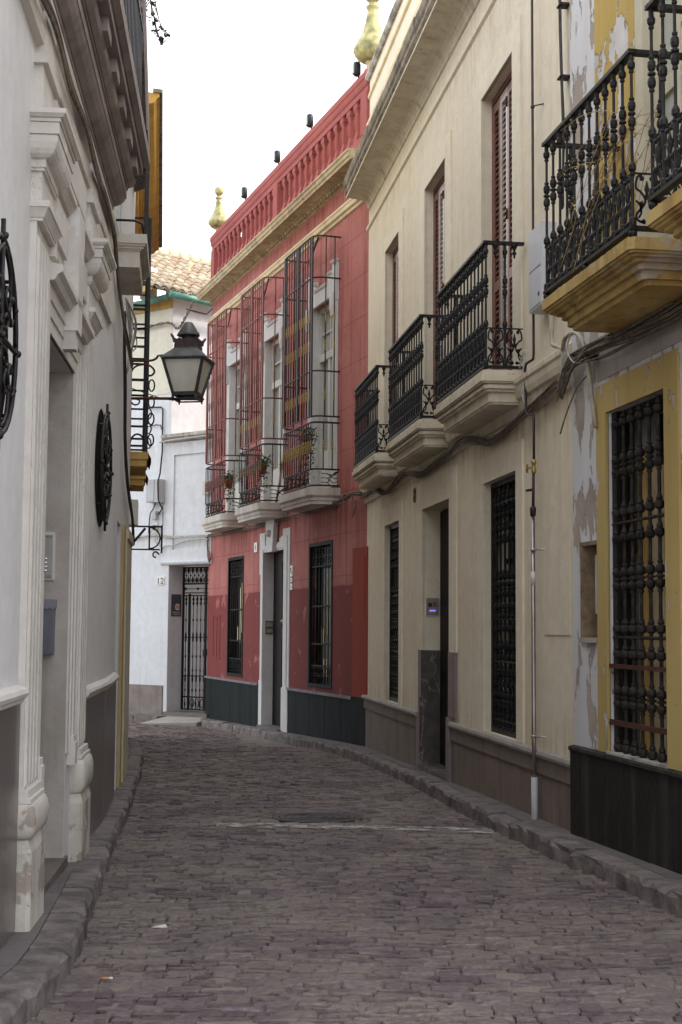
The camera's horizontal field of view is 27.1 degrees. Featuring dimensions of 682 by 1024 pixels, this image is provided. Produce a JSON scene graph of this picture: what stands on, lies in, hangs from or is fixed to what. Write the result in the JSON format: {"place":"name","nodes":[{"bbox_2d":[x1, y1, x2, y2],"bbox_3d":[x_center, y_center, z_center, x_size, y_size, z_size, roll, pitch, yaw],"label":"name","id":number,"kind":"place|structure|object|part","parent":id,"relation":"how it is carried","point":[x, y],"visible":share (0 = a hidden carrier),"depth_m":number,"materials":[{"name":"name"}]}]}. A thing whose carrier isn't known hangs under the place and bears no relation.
{"place":"outdoors","nodes":[
{"label":"outdoors","id":0,"kind":"place"},
{"bbox_2d":[0,742,129,977],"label":"pavement","id":1,"kind":"structure","parent":0,"point":[14,950],"depth_m":6.56,"materials":[{"name":"grey stone"}]},
{"bbox_2d":[140,716,208,726],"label":"entrance ramp","id":2,"kind":"structure","parent":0,"point":[181,721],"depth_m":29.76,"materials":[{"name":"grey concrete"}]},
{"bbox_2d":[219,730,294,747],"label":"ground","id":3,"kind":"structure","parent":0,"point":[256,741],"depth_m":24.46,"materials":[{"name":"grey stone"}]},
{"bbox_2d":[0,737,143,1023],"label":"kerb","id":4,"kind":"structure","parent":3,"relation":"on","point":[32,981],"depth_m":6.85,"materials":[{"name":"stone"}]},
{"bbox_2d":[0,0,149,950],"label":"portal house","id":5,"kind":"structure","parent":3,"relation":"on","point":[58,266],"depth_m":7.99,"materials":[{"name":"grey paint"}]},
{"bbox_2d":[0,218,20,439],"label":"oval window","id":6,"kind":"structure","parent":5,"relation":"in","point":[8,305],"depth_m":6.00,"materials":[{"name":"metal"}]},
{"bbox_2d":[42,599,56,653],"bbox_3d":[-1.861,0.705,8.711,0.205,0.335,0.094,1,-5,-4],"label":"mailbox","id":7,"kind":"object","parent":5,"relation":"attached to","point":[49,609],"visible":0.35,"depth_m":8.68,"materials":[{"name":"grey metal"}]},
{"bbox_2d":[42,612,50,650],"bbox_3d":[-1.866,0.732,8.668,0.169,0.235,0.005,1,-5,-4],"label":"door","id":8,"kind":"structure","parent":7,"relation":"in","point":[46,615],"depth_m":8.67,"materials":[{"name":"grey metal"}]},
{"bbox_2d":[44,532,55,579],"bbox_3d":[-1.872,0.272,8.778,0.192,0.300,0.028,1,-5,-4],"label":"entry phone","id":9,"kind":"object","parent":5,"relation":"attached to","point":[50,545],"visible":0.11,"depth_m":8.78,"materials":[{"name":"silver plastic"}]},
{"bbox_2d":[36,262,94,894],"bbox_3d":[-1.760,0.697,8.147,0.430,3.920,1.740,1,-5,-4],"label":"doorway","id":10,"kind":"structure","parent":5,"relation":"in","point":[64,403],"depth_m":8.78,"materials":[{"name":"paint"}]},
{"bbox_2d":[41,0,133,368],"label":"cable bundle","id":11,"kind":"object","parent":5,"relation":"attached to","point":[49,9],"visible":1,"depth_m":8.91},
{"bbox_2d":[95,404,113,530],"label":"oval window","id":12,"kind":"structure","parent":5,"relation":"in","point":[103,452],"depth_m":10.60,"materials":[{"name":"metal"}]},
{"bbox_2d":[103,0,149,820],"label":"narrow house","id":13,"kind":"structure","parent":3,"relation":"on","point":[134,265],"depth_m":13.04,"materials":[{"name":"grey paint"}]},
{"bbox_2d":[117,205,119,232],"bbox_3d":[-2.061,-3.186,12.688,0.210,1.600,0.750,1,-5,-6],"label":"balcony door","id":14,"kind":"structure","parent":13,"relation":"in","point":[118,207],"depth_m":12.28,"materials":[{"name":"white glass"}]},
{"bbox_2d":[116,525,125,786],"bbox_3d":[-2.269,1.711,13.816,0.220,3.220,1.320,1,-5,-6],"label":"street door","id":15,"kind":"structure","parent":13,"relation":"in","point":[123,530],"depth_m":14.18,"materials":[{"name":"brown wood"}]},
{"bbox_2d":[123,311,134,544],"bbox_3d":[-2.191,-0.744,14.636,0.043,1.990,3.309,1,-5,-6],"label":"cable bundle","id":16,"kind":"object","parent":13,"relation":"on","point":[125,428],"visible":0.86,"depth_m":13.57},
{"bbox_2d":[125,297,137,373],"bbox_3d":[-2.027,-1.674,13.694,0.111,0.663,0.689,1,-5,-6],"label":"cable tangle","id":17,"kind":"object","parent":13,"relation":"attached to","point":[129,309],"visible":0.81,"depth_m":13.68,"materials":[{"name":"grey rubber"}]},
{"bbox_2d":[146,0,170,44],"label":"roof weed","id":18,"kind":"object","parent":13,"relation":"on","point":[160,38],"visible":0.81,"depth_m":14.03,"materials":[{"name":"black plant"}]},
{"bbox_2d":[131,322,215,405],"bbox_3d":[-1.991,-1.687,16.378,0.982,1.018,0.530,0,-5,9],"label":"street lantern","id":19,"kind":"object","parent":13,"relation":"attached to","point":[188,363],"visible":0.98,"depth_m":16.18,"materials":[{"name":"black iron"},{"name":"metal"},{"name":"glass"}]},
{"bbox_2d":[130,88,162,491],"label":"ochre house","id":20,"kind":"structure","parent":3,"relation":"on","point":[140,462],"depth_m":18.44,"materials":[{"name":"paint"}]},
{"bbox_2d":[129,499,138,526],"bbox_3d":[-2.431,0.017,16.592,0.106,0.290,0.430,1,-5,-8],"label":"meter cabinet","id":21,"kind":"object","parent":20,"relation":"attached to","point":[135,503],"visible":0.82,"depth_m":16.38,"materials":[{"name":"beige plastic"}]},
{"bbox_2d":[132,525,162,557],"bbox_3d":[-2.387,0.359,17.246,0.423,0.404,0.023,1,-5,-9],"label":"sign bracket","id":22,"kind":"object","parent":20,"relation":"attached to","point":[144,529],"visible":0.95,"depth_m":17.25,"materials":[{"name":"metal"}]},
{"bbox_2d":[129,713,164,721],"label":"kerb","id":23,"kind":"structure","parent":3,"relation":"on","point":[140,717],"depth_m":30.87,"materials":[{"name":"stone"}]},
{"bbox_2d":[129,248,211,714],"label":"white tiled house","id":24,"kind":"structure","parent":3,"relation":"on","point":[181,279],"depth_m":31.71,"materials":[{"name":"paint"}]},
{"bbox_2d":[146,479,164,502],"bbox_3d":[-4.133,-0.465,31.515,0.390,0.510,0.212,-3,-6,38],"label":"electric cabinet","id":25,"kind":"object","parent":24,"relation":"attached to","point":[151,491],"visible":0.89,"depth_m":31.43,"materials":[{"name":"white metal"}]},
{"bbox_3d":[-4.246,-0.468,31.476,0.240,0.470,0.012,-3,-6,38],"label":"door","id":26,"kind":"part","parent":25,"relation":"part of","materials":[{"name":"grey paint"}]},
{"bbox_2d":[152,511,158,519],"bbox_3d":[-4.138,0.080,31.542,0.120,0.190,0.100,-3,-6,38],"label":"junction box","id":27,"kind":"object","parent":24,"relation":"attached to","point":[155,515],"visible":1,"depth_m":31.51,"materials":[{"name":"grey paint"}]},
{"bbox_2d":[148,407,163,533],"bbox_3d":[-4.206,-0.935,31.581,0.579,2.937,0.207,-3,-6,38],"label":"wall cable","id":28,"kind":"object","parent":24,"relation":"attached to","point":[159,471],"depth_m":31.52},
{"bbox_2d":[156,577,164,584],"bbox_3d":[-3.999,1.525,31.356,0.242,0.170,0.023,-3,-6,38],"label":"number tile","id":29,"kind":"object","parent":24,"relation":"attached to","point":[160,580],"visible":1,"depth_m":31.35,"materials":[{"name":"ceramic"}]},
{"bbox_2d":[137,300,194,330],"bbox_3d":[-3.967,-4.291,31.628,0.196,0.599,1.997,5,-7,-44],"label":"overhead cable","id":30,"kind":"object","parent":24,"relation":"attached to","point":[171,323],"visible":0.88,"depth_m":31.23,"materials":[{"name":"grey plastic"}]},
{"bbox_2d":[135,522,209,553],"bbox_3d":[-3.733,0.540,31.182,2.398,0.783,0.042,-3,-6,38],"label":"cable bundle","id":31,"kind":"object","parent":24,"relation":"attached to","point":[181,536],"visible":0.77,"depth_m":31.11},
{"bbox_2d":[160,430,213,717],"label":"gateway wall","id":32,"kind":"structure","parent":3,"relation":"on","point":[188,508],"depth_m":31.11,"materials":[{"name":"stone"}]},
{"bbox_2d":[171,594,180,616],"bbox_3d":[-3.653,2.070,31.363,0.018,0.490,0.310,-3,-6,38],"label":"sign plate","id":33,"kind":"object","parent":32,"relation":"attached to","point":[175,604],"visible":1,"depth_m":31.35,"materials":[{"name":"plastic"}]},
{"bbox_2d":[159,435,208,442],"bbox_3d":[-3.454,-1.605,31.046,1.509,0.079,0.045,-3,-6,38],"label":"wall coping","id":34,"kind":"object","parent":32,"relation":"attached to","point":[182,438],"visible":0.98,"depth_m":31.05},
{"bbox_2d":[202,481,210,494],"bbox_3d":[-2.905,-0.521,30.661,0.200,0.300,0.130,-3,-6,38],"label":"wall box","id":35,"kind":"object","parent":32,"relation":"attached to","point":[203,490],"visible":0.32,"depth_m":30.66,"materials":[{"name":"beige plastic"}]},
{"bbox_2d":[207,537,210,562],"bbox_3d":[-2.847,0.807,30.432,0.037,0.578,0.358,2,-5,-17],"label":"loose wire","id":36,"kind":"object","parent":32,"relation":"attached to","point":[208,556],"visible":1,"depth_m":30.40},
{"bbox_2d":[196,69,369,745],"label":"red house","id":37,"kind":"structure","parent":3,"relation":"on","point":[283,290],"depth_m":24.65,"materials":[{"name":"paint"}]},
{"bbox_2d":[208,186,226,231],"bbox_3d":[-2.690,-6.638,31.186,0.453,1.103,0.453,2,-5,-19],"label":"finial","id":38,"kind":"object","parent":37,"relation":"on","point":[217,219],"visible":0.84,"depth_m":31.09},
{"bbox_2d":[216,468,238,510],"bbox_3d":[-2.226,-0.294,28.051,0.454,1.256,0.688,2,-5,-19],"label":"potted plant","id":39,"kind":"object","parent":37,"relation":"on","point":[228,480],"visible":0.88,"depth_m":28.03,"materials":[{"name":"green plant"}]},
{"bbox_2d":[226,556,243,676],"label":"window","id":40,"kind":"structure","parent":37,"relation":"in","point":[238,583],"depth_m":28.57,"materials":[{"name":"black metal"}]},
{"bbox_2d":[225,327,247,513],"bbox_3d":[-2.067,-1.788,28.777,0.305,3.710,1.540,2,-5,-19],"label":"window","id":41,"kind":"structure","parent":37,"relation":"in","point":[231,351],"depth_m":29.25,"materials":[{"name":"white paint"}]},
{"bbox_2d":[240,187,247,199],"bbox_3d":[-1.965,-6.442,28.704,0.131,0.295,0.130,2,-5,-19],"label":"spotlight","id":42,"kind":"object","parent":37,"relation":"on","point":[243,192],"visible":0.95,"depth_m":28.66,"materials":[{"name":"black plastic"}]},
{"bbox_2d":[254,542,257,551],"bbox_3d":[-1.625,0.676,27.040,0.026,0.180,0.210,2,-5,-19],"label":"wall plaque","id":43,"kind":"object","parent":37,"relation":"attached to","point":[256,547],"depth_m":26.98,"materials":[{"name":"ceramic"}]},
{"bbox_2d":[249,451,270,499],"bbox_3d":[-1.464,-0.526,25.718,0.466,1.147,0.725,2,-5,-19],"label":"potted plant","id":44,"kind":"object","parent":37,"relation":"on","point":[264,468],"visible":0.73,"depth_m":25.67,"materials":[{"name":"green plant"}]},
{"bbox_2d":[265,621,272,633],"bbox_3d":[-1.340,2.154,26.381,0.145,0.250,0.024,2,-5,-19],"label":"door intercom","id":45,"kind":"object","parent":37,"relation":"attached to","point":[268,627],"depth_m":26.37,"materials":[{"name":"metal"}]},
{"bbox_2d":[259,298,285,501],"bbox_3d":[-1.193,-1.990,26.239,0.305,3.710,1.540,2,-5,-19],"label":"window","id":46,"kind":"structure","parent":37,"relation":"in","point":[268,366],"depth_m":26.66,"materials":[{"name":"white paint"}]},
{"bbox_2d":[256,519,290,731],"bbox_3d":[-1.182,2.197,25.729,0.430,4.220,1.960,2,-5,-19],"label":"doorway","id":47,"kind":"structure","parent":37,"relation":"in","point":[274,570],"depth_m":26.15,"materials":[{"name":"white paint"}]},
{"bbox_2d":[273,150,280,163],"bbox_3d":[-1.199,-6.618,26.490,0.131,0.295,0.130,2,-5,-19],"label":"spotlight","id":48,"kind":"object","parent":37,"relation":"on","point":[276,156],"visible":0.94,"depth_m":26.44,"materials":[{"name":"black plastic"}]},
{"bbox_2d":[206,491,361,537],"bbox_3d":[-1.300,0.231,25.930,0.087,0.387,10.097,2,-5,-19],"label":"cable bundle","id":49,"kind":"object","parent":37,"relation":"attached to","point":[347,497],"visible":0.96,"depth_m":24.27,"materials":[{"name":"grey plastic"}]},
{"bbox_2d":[290,565,293,576],"bbox_3d":[-0.868,1.033,24.785,0.034,0.190,0.140,2,-5,-19],"label":"wall plaque","id":50,"kind":"object","parent":37,"relation":"attached to","point":[291,570],"depth_m":24.75,"materials":[{"name":"ceramic"}]},
{"bbox_2d":[295,422,321,479],"bbox_3d":[-0.518,-0.813,23.168,0.438,1.377,0.697,0,-5,6],"label":"potted plant","id":51,"kind":"object","parent":37,"relation":"on","point":[312,435],"visible":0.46,"depth_m":23.14,"materials":[{"name":"green plant"}]},
{"bbox_2d":[305,114,313,128],"bbox_3d":[-0.547,-6.768,24.605,0.131,0.295,0.130,2,-5,-19],"label":"spotlight","id":52,"kind":"object","parent":37,"relation":"on","point":[309,118],"visible":0.93,"depth_m":24.56,"materials":[{"name":"black plastic"}]},
{"bbox_2d":[308,540,332,688],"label":"window","id":53,"kind":"structure","parent":37,"relation":"in","point":[324,550],"depth_m":23.42,"materials":[{"name":"black metal"}]},
{"bbox_2d":[305,258,338,487],"bbox_3d":[-0.251,-2.207,23.516,0.305,3.710,1.540,2,-5,-19],"label":"window","id":54,"kind":"structure","parent":37,"relation":"in","point":[318,291],"depth_m":23.82,"materials":[{"name":"white paint"}]},
{"bbox_2d":[352,61,360,77],"bbox_3d":[0.246,-6.951,22.315,0.131,0.295,0.130,2,-5,-19],"label":"spotlight","id":55,"kind":"object","parent":37,"relation":"on","point":[356,68],"visible":0.94,"depth_m":22.27,"materials":[{"name":"black plastic"}]},
{"bbox_2d":[353,0,381,70],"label":"finial","id":56,"kind":"object","parent":37,"relation":"on","point":[364,48],"visible":0.74,"depth_m":21.99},
{"bbox_2d":[200,718,681,917],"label":"kerb","id":57,"kind":"structure","parent":3,"relation":"on","point":[656,890],"depth_m":11.03,"materials":[{"name":"stone"}]},
{"bbox_2d":[343,0,573,830],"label":"cream house","id":58,"kind":"structure","parent":3,"relation":"on","point":[438,180],"depth_m":14.39,"materials":[{"name":"paint"}]},
{"bbox_2d":[380,208,403,452],"bbox_3d":[0.767,-2.307,19.287,0.172,3.230,1.690,1,-5,-8],"label":"window","id":59,"kind":"structure","parent":58,"relation":"in","point":[397,228],"depth_m":19.75,"materials":[{"name":"beige paint"}]},
{"bbox_2d":[381,500,402,705],"bbox_3d":[0.734,1.216,18.900,0.132,2.635,1.540,1,-5,-8],"label":"window","id":60,"kind":"structure","parent":58,"relation":"in","point":[393,513],"depth_m":19.13,"materials":[{"name":"beige paint"}]},
{"bbox_2d":[413,488,415,502],"bbox_3d":[0.903,-0.207,17.409,0.019,0.186,0.095,1,-5,-8],"label":"house number","id":61,"kind":"object","parent":58,"relation":"attached to","point":[414,495],"visible":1,"depth_m":17.38,"materials":[{"name":"black metal"}]},
{"bbox_2d":[426,598,438,614],"bbox_3d":[1.086,1.122,16.786,0.150,0.200,0.026,1,-5,-8],"label":"video intercom","id":62,"kind":"object","parent":58,"relation":"attached to","point":[432,606],"visible":1,"depth_m":16.78,"materials":[{"name":"grey metal"}]},
{"bbox_2d":[419,130,451,418],"bbox_3d":[1.160,-2.542,16.388,0.172,3.230,1.780,1,-5,-8],"label":"window","id":63,"kind":"structure","parent":58,"relation":"in","point":[442,193],"depth_m":16.78,"materials":[{"name":"beige paint"}]},
{"bbox_2d":[414,463,457,781],"bbox_3d":[1.230,1.405,15.971,0.500,3.675,2.190,1,-5,-8],"label":"doorway","id":64,"kind":"structure","parent":58,"relation":"in","point":[437,669],"depth_m":16.51,"materials":[{"name":"beige paint"}]},
{"bbox_2d":[360,379,558,498],"bbox_3d":[1.007,-0.548,16.192,0.062,0.309,10.347,1,-5,-8],"label":"cable bundle","id":65,"kind":"object","parent":58,"relation":"attached to","point":[534,404],"visible":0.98,"depth_m":13.88,"materials":[{"name":"black rubber"}]},
{"bbox_2d":[474,15,522,369],"bbox_3d":[1.557,-2.780,13.465,0.172,3.230,1.800,1,-5,-8],"label":"window","id":66,"kind":"structure","parent":58,"relation":"in","point":[507,152],"depth_m":13.56,"materials":[{"name":"beige paint"}]},
{"bbox_2d":[478,439,524,743],"bbox_3d":[1.601,0.745,13.098,0.292,2.635,1.670,1,-5,-8],"label":"window","id":67,"kind":"structure","parent":58,"relation":"in","point":[510,459],"depth_m":13.21,"materials":[{"name":"beige paint"}]},
{"bbox_2d":[519,350,531,406],"bbox_3d":[1.576,-1.125,11.969,0.033,0.519,0.407,1,-5,-11],"label":"loose wire","id":68,"kind":"object","parent":58,"relation":"hanging from","point":[524,353],"visible":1,"depth_m":12.06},
{"bbox_2d":[524,0,545,819],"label":"gas pipe","id":69,"kind":"object","parent":58,"relation":"attached to","point":[534,795],"visible":0.81,"depth_m":11.72,"materials":[{"name":"grey metal"}]},
{"bbox_2d":[529,221,556,314],"bbox_3d":[1.651,-2.002,11.632,0.145,0.680,0.380,1,-5,-8],"label":"meter box","id":70,"kind":"object","parent":58,"relation":"attached to","point":[537,266],"visible":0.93,"depth_m":11.54,"materials":[{"name":"plastic"}]},
{"bbox_2d":[529,224,540,310],"bbox_3d":[1.590,-2.003,11.624,0.007,0.640,0.340,1,-5,-8],"label":"door","id":71,"kind":"structure","parent":70,"relation":"in","point":[535,237],"depth_m":11.60,"materials":[{"name":"plastic"}]},
{"bbox_2d":[556,0,570,208],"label":"cable bundle","id":72,"kind":"object","parent":58,"relation":"attached to","point":[562,77],"visible":0.78,"depth_m":11.18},
{"bbox_2d":[541,0,681,874],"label":"yellow house","id":73,"kind":"structure","parent":3,"relation":"on","point":[625,749],"depth_m":9.49,"materials":[{"name":"paint"}]},
{"bbox_2d":[549,315,598,427],"bbox_3d":[1.744,-1.142,10.721,0.119,1.144,0.948,1,-5,-9],"label":"conduit","id":74,"kind":"object","parent":73,"relation":"attached to","point":[562,346],"visible":0.91,"depth_m":10.33,"materials":[{"name":"grey metal"}]},
{"bbox_2d":[560,333,580,377],"bbox_3d":[1.712,-1.131,10.638,0.062,0.425,0.538,1,-5,-7],"label":"loose wire","id":75,"kind":"object","parent":74,"relation":"hanging from","point":[563,356],"visible":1,"depth_m":10.83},
{"bbox_2d":[560,375,586,433],"bbox_3d":[1.722,-0.798,10.532,0.031,0.389,0.433,2,-5,-19],"label":"loose wire","id":76,"kind":"object","parent":74,"relation":"attached to","point":[570,403],"visible":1,"depth_m":10.54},
{"bbox_2d":[557,108,658,311],"bbox_3d":[1.627,-1.923,8.846,0.360,1.258,1.415,1,-5,-9],"label":"dry plant","id":77,"kind":"object","parent":73,"relation":"attached to","point":[608,172],"visible":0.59,"depth_m":8.72,"materials":[{"name":"brown plant"}]},
{"bbox_2d":[556,300,681,400],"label":"cable bundle","id":78,"kind":"object","parent":73,"relation":"attached to","point":[664,313],"visible":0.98,"depth_m":9.54,"materials":[{"name":"grey rubber"}]},
{"bbox_2d":[594,0,681,259],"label":"balcony door","id":79,"kind":"structure","parent":73,"relation":"in","point":[619,25],"depth_m":9.63,"materials":[{"name":"yellow paint"}]},
{"bbox_2d":[596,348,681,770],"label":"window","id":80,"kind":"structure","parent":73,"relation":"in","point":[659,506],"depth_m":9.56,"materials":[{"name":"yellow paint"}]},
{"bbox_2d":[134,0,394,300],"label":"sky","id":81,"kind":"structure","parent":0,"point":[240,81],"materials":[{"name":"white"}]},
{"bbox_2d":[275,451,284,501],"bbox_3d":[-1.084,-0.628,25.283,0.185,0.927,0.057,0,-5,2],"label":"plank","id":82,"kind":"object","parent":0,"point":[280,476],"visible":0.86,"depth_m":25.27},
{"bbox_2d":[27,720,681,1023],"bbox_3d":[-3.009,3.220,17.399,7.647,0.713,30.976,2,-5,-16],"label":"road","id":83,"kind":"structure","parent":0,"point":[611,991],"depth_m":7.74,"materials":[{"name":"stone"}]},
{"bbox_2d":[101,977,112,979],"bbox_3d":[-1.023,2.035,6.176,0.052,0.012,0.012,1,-5,-7],"label":"cigarette butt","id":84,"kind":"object","parent":83,"relation":"on","point":[104,978],"visible":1,"depth_m":6.17,"materials":[{"name":"paper"}]},
{"bbox_2d":[151,924,166,927],"bbox_3d":[-0.945,2.152,7.354,0.078,0.012,0.062,3,-5,-29],"label":"paper scrap","id":85,"kind":"object","parent":83,"relation":"on","point":[160,926],"visible":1,"depth_m":7.35,"materials":[{"name":"white paper"}]},
{"bbox_2d":[272,812,362,822],"bbox_3d":[-0.210,2.719,12.469,0.800,0.090,0.800,0,-5,0],"label":"manhole cover","id":86,"kind":"object","parent":83,"relation":"on","point":[314,817],"visible":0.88,"depth_m":12.40,"materials":[{"name":"metal"}]},
{"bbox_2d":[216,823,493,832],"bbox_3d":[0.112,2.616,11.738,2.341,0.008,0.286,0,-5,6],"label":"road marking","id":87,"kind":"object","parent":83,"relation":"on","point":[375,827],"visible":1,"depth_m":11.74,"materials":[{"name":"paint"}]},
{"bbox_2d":[210,719,681,883],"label":"pavement","id":88,"kind":"structure","parent":0,"point":[524,816],"depth_m":11.52,"materials":[{"name":"grey stone"}]}
]}

